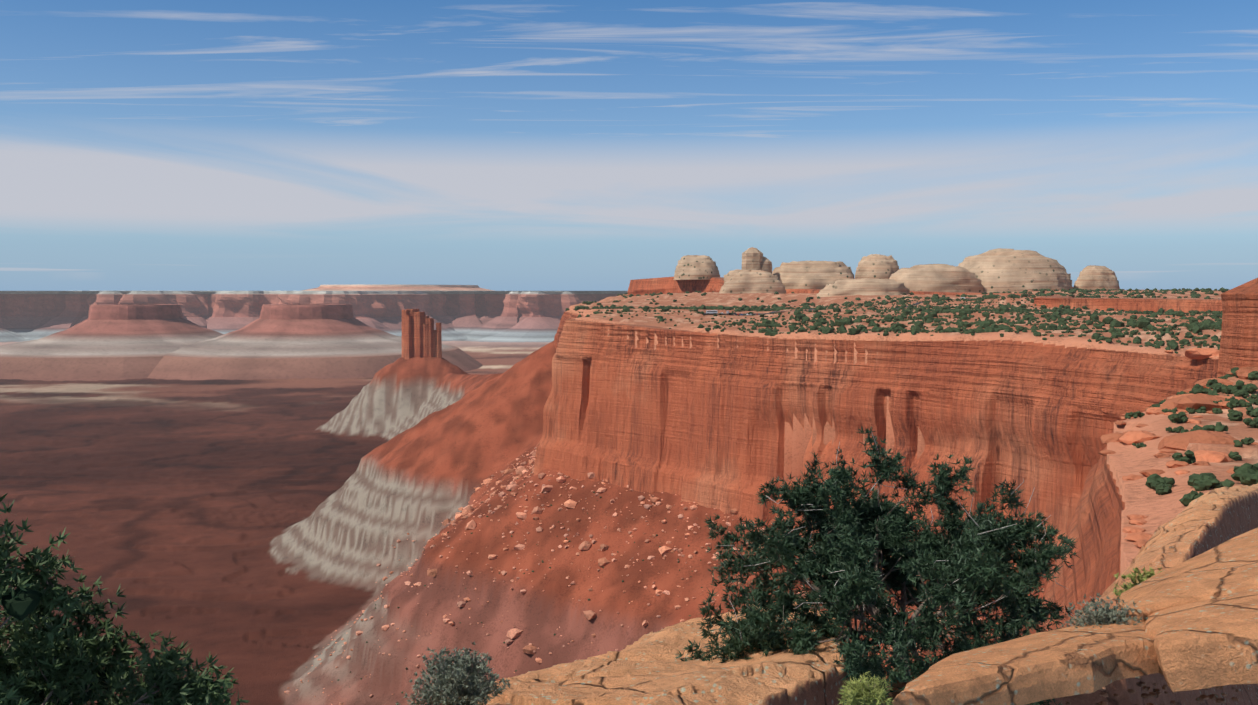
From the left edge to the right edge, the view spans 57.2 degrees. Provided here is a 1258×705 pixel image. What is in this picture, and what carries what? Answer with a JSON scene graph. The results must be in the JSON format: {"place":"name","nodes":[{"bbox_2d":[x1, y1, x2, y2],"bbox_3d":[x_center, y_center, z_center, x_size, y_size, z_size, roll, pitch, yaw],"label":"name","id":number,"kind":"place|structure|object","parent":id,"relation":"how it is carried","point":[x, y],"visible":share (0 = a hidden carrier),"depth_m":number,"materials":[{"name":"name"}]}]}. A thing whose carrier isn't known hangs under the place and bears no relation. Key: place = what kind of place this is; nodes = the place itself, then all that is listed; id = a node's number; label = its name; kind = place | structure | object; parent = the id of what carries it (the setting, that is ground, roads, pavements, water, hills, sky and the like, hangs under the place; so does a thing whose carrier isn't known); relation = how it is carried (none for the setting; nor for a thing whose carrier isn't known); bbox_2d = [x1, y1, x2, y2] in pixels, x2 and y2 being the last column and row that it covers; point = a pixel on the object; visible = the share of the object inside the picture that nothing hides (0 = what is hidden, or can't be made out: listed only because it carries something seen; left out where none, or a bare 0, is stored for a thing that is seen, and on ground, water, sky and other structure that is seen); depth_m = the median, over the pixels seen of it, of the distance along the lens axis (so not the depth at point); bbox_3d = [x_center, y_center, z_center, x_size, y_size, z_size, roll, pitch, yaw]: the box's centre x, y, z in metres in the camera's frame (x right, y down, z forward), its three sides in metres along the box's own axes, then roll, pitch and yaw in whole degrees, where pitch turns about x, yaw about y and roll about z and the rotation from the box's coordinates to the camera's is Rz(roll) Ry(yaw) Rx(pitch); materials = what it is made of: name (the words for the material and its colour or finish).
{"place":"outdoors","nodes":[
{"label":"outdoors","id":0,"kind":"place"},
{"bbox_2d":[0,290,1257,704],"bbox_3d":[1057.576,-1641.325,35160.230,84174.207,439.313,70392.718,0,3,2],"label":"canyon terrain","id":1,"kind":"structure","parent":0,"point":[250,532],"depth_m":1485.98,"materials":[{"name":"red stone"}]},
{"bbox_2d":[0,304,223,380],"bbox_3d":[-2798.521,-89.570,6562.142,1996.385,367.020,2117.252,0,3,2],"label":"butte","id":2,"kind":"object","parent":1,"relation":"on","point":[118,341],"visible":0.79,"depth_m":5954.17,"materials":[{"name":"stone"}]},
{"bbox_2d":[0,291,627,342],"bbox_3d":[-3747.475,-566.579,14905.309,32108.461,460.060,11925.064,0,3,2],"label":"escarpment","id":3,"kind":"structure","parent":1,"relation":"on","point":[504,316],"depth_m":10159.33,"materials":[{"name":"brown stone"}]},
{"bbox_2d":[301,285,493,290],"bbox_3d":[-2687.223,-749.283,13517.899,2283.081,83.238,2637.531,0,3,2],"label":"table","id":4,"kind":"object","parent":3,"relation":"on","point":[398,288],"visible":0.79,"depth_m":12512.63,"materials":[{"name":"stone"}]},
{"bbox_2d":[147,304,481,379],"bbox_3d":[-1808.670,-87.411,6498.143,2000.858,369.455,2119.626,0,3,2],"label":"butte","id":5,"kind":"object","parent":1,"relation":"on","point":[303,341],"visible":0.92,"depth_m":5843.14,"materials":[{"name":"stone"}]},
{"bbox_2d":[402,309,441,359],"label":"rock spire","id":6,"kind":"structure","parent":1,"relation":"on","point":[421,337],"depth_m":3371.62,"materials":[{"name":"red stone"}]},
{"bbox_2d":[338,465,958,704],"bbox_3d":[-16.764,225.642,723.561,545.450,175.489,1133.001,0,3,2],"label":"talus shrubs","id":7,"kind":"object","parent":1,"relation":"on","point":[533,571],"visible":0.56,"depth_m":967.38,"materials":[{"name":"green plant"}]},
{"bbox_2d":[284,447,1043,704],"bbox_3d":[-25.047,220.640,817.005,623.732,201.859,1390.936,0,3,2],"label":"talus boulders","id":8,"kind":"object","parent":1,"relation":"on","point":[530,648],"visible":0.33,"depth_m":1005.11,"materials":[{"name":"red stone"}]},
{"bbox_2d":[704,313,763,315],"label":"parking pad","id":9,"kind":"object","parent":1,"relation":"on","point":[736,314],"visible":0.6,"depth_m":1240.93,"materials":[{"name":"asphalt"}]},
{"bbox_2d":[706,310,717,313],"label":"tour bus","id":10,"kind":"object","parent":9,"relation":"on","point":[712,311],"visible":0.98,"depth_m":1233.95,"materials":[{"name":"white paint"}]},
{"bbox_2d":[719,269,785,293],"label":"dome","id":11,"kind":"structure","parent":1,"relation":"on","point":[737,281],"depth_m":2160.40,"materials":[{"name":"beige stone"}]},
{"bbox_2d":[741,247,771,273],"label":"skyline block","id":12,"kind":"structure","parent":11,"relation":"on","point":[753,258],"depth_m":2216.46,"materials":[{"name":"beige stone"}]},
{"bbox_2d":[627,277,1029,295],"bbox_3d":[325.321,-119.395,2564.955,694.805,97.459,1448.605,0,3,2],"label":"rock ledge","id":13,"kind":"object","parent":1,"relation":"on","point":[664,285],"visible":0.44,"depth_m":2414.36,"materials":[{"name":"red stone"}]},
{"bbox_2d":[673,255,719,279],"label":"dome","id":14,"kind":"structure","parent":13,"relation":"on","point":[696,267],"depth_m":2378.43,"materials":[{"name":"beige stone"}]},
{"bbox_2d":[772,261,853,289],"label":"dome","id":15,"kind":"structure","parent":13,"relation":"on","point":[807,275],"depth_m":2228.70,"materials":[{"name":"beige stone"}]},
{"bbox_2d":[855,254,898,278],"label":"dome","id":16,"kind":"structure","parent":13,"relation":"on","point":[875,266],"depth_m":2292.95,"materials":[{"name":"beige stone"}]},
{"bbox_2d":[817,278,909,296],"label":"dome","id":17,"kind":"structure","parent":1,"relation":"on","point":[861,286],"depth_m":1980.47,"materials":[{"name":"beige stone"}]},
{"bbox_2d":[478,484,1257,704],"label":"foreground rock","id":18,"kind":"object","parent":1,"relation":"on","point":[648,669],"visible":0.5,"depth_m":14.23,"materials":[{"name":"beige stone"}]},
{"bbox_2d":[0,494,249,704],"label":"juniper","id":19,"kind":"object","parent":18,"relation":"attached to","point":[23,681],"depth_m":5.63,"materials":[{"name":"green plant"}]},
{"bbox_2d":[0,588,114,704],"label":"juniper","id":20,"kind":"object","parent":19,"relation":"attached to","point":[23,605],"visible":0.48,"depth_m":5.03,"materials":[{"name":"green plant"}]},
{"bbox_2d":[395,641,511,704],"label":"sagebrush","id":21,"kind":"object","parent":18,"relation":"on","point":[470,686],"depth_m":11.26,"materials":[{"name":"grey plant"}]},
{"bbox_2d":[837,672,894,704],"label":"shrub","id":22,"kind":"object","parent":18,"relation":"on","point":[855,693],"depth_m":10.22,"materials":[{"name":"plant"}]},
{"bbox_2d":[675,426,1079,704],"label":"pinyon needle tufts","id":23,"kind":"object","parent":18,"relation":"on","point":[966,555],"visible":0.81,"depth_m":14.98,"materials":[{"name":"green plant"}]},
{"bbox_2d":[737,478,1042,682],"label":"tree branches","id":24,"kind":"object","parent":18,"relation":"on","point":[902,602],"visible":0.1,"depth_m":15.78,"materials":[{"name":"brown wood"}]},
{"bbox_2d":[751,507,1036,666],"bbox_3d":[3.507,3.490,15.483,3.887,2.518,5.373,0,3,2],"label":"juniper foliage","id":25,"kind":"object","parent":24,"relation":"attached to","point":[901,578],"visible":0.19,"depth_m":15.31,"materials":[{"name":"green plant"}]},
{"bbox_2d":[718,433,1074,702],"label":"pinyon dead twigs","id":26,"kind":"object","parent":18,"relation":"on","point":[883,574],"visible":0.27,"depth_m":15.21,"materials":[{"name":"wood"}]},
{"bbox_2d":[749,527,1257,704],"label":"rock slabs","id":27,"kind":"object","parent":18,"relation":"on","point":[1197,629],"visible":0.79,"depth_m":11.76,"materials":[{"name":"beige stone"}]},
{"bbox_2d":[1060,593,1147,627],"bbox_3d":[5.516,3.083,13.297,0.913,0.612,0.929,0,3,2],"label":"grey bush","id":28,"kind":"object","parent":27,"relation":"on","point":[1101,618],"depth_m":13.13,"materials":[{"name":"grey plant"}]},
{"bbox_2d":[1113,566,1161,597],"bbox_3d":[7.312,3.315,16.086,1.142,0.665,1.207,0,3,2],"label":"yellow bush","id":29,"kind":"object","parent":27,"relation":"attached to","point":[1139,576],"depth_m":16.05,"materials":[{"name":"plant"}]},
{"bbox_2d":[882,633,1239,704],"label":"pebbles","id":30,"kind":"object","parent":18,"relation":"on","point":[1155,693],"visible":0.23,"depth_m":13.14,"materials":[{"name":"brown stone"}]},
{"bbox_2d":[565,287,1228,310],"bbox_3d":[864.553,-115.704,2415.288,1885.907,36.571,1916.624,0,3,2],"label":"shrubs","id":31,"kind":"object","parent":1,"relation":"on","point":[1193,294],"visible":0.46,"depth_m":1845.56,"materials":[{"name":"green plant"}]},
{"bbox_2d":[573,293,1222,353],"bbox_3d":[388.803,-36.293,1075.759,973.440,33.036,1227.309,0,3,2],"label":"shrubs","id":32,"kind":"object","parent":1,"relation":"on","point":[1194,326],"visible":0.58,"depth_m":962.78,"materials":[{"name":"green plant"}]},
{"bbox_2d":[889,264,983,292],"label":"dome","id":33,"kind":"structure","parent":1,"relation":"on","point":[939,277],"depth_m":2138.23,"materials":[{"name":"beige stone"}]},
{"bbox_2d":[958,248,1072,292],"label":"dome","id":34,"kind":"structure","parent":1,"relation":"on","point":[1000,270],"depth_m":2153.20,"materials":[{"name":"beige stone"}]},
{"bbox_2d":[1073,265,1119,290],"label":"dome","id":35,"kind":"structure","parent":1,"relation":"on","point":[1092,277],"depth_m":2197.33,"materials":[{"name":"beige stone"}]},
{"bbox_2d":[1033,295,1221,312],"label":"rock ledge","id":36,"kind":"object","parent":1,"relation":"on","point":[1152,304],"visible":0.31,"depth_m":1346.01,"materials":[{"name":"red stone"}]},
{"bbox_2d":[1098,348,1257,547],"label":"rock slabs","id":37,"kind":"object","parent":1,"relation":"on","point":[1138,536],"visible":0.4,"depth_m":255.19,"materials":[{"name":"orange stone"}]},
{"bbox_2d":[1125,367,1257,505],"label":"shrubs","id":38,"kind":"object","parent":37,"relation":"on","point":[1245,474],"visible":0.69,"depth_m":261.89,"materials":[{"name":"green plant"}]},
{"bbox_2d":[1217,278,1257,377],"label":"cliff","id":39,"kind":"structure","parent":1,"relation":"on","point":[1239,342],"depth_m":375.70,"materials":[{"name":"red stone"}]},
{"bbox_2d":[0,0,1257,290],"label":"sky","id":40,"kind":"structure","parent":0,"point":[146,145],"materials":[{"name":"blue"}]},
{"bbox_2d":[533,312,1218,631],"bbox_3d":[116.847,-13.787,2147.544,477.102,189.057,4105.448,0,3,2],"label":"cliff","id":41,"kind":"structure","parent":0,"point":[700,422],"depth_m":833.88,"materials":[{"name":"red stone"}]},
{"bbox_2d":[759,292,1113,314],"bbox_3d":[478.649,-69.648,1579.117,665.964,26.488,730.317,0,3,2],"label":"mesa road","id":42,"kind":"structure","parent":0,"point":[896,308],"depth_m":1521.60,"materials":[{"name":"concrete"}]}
]}

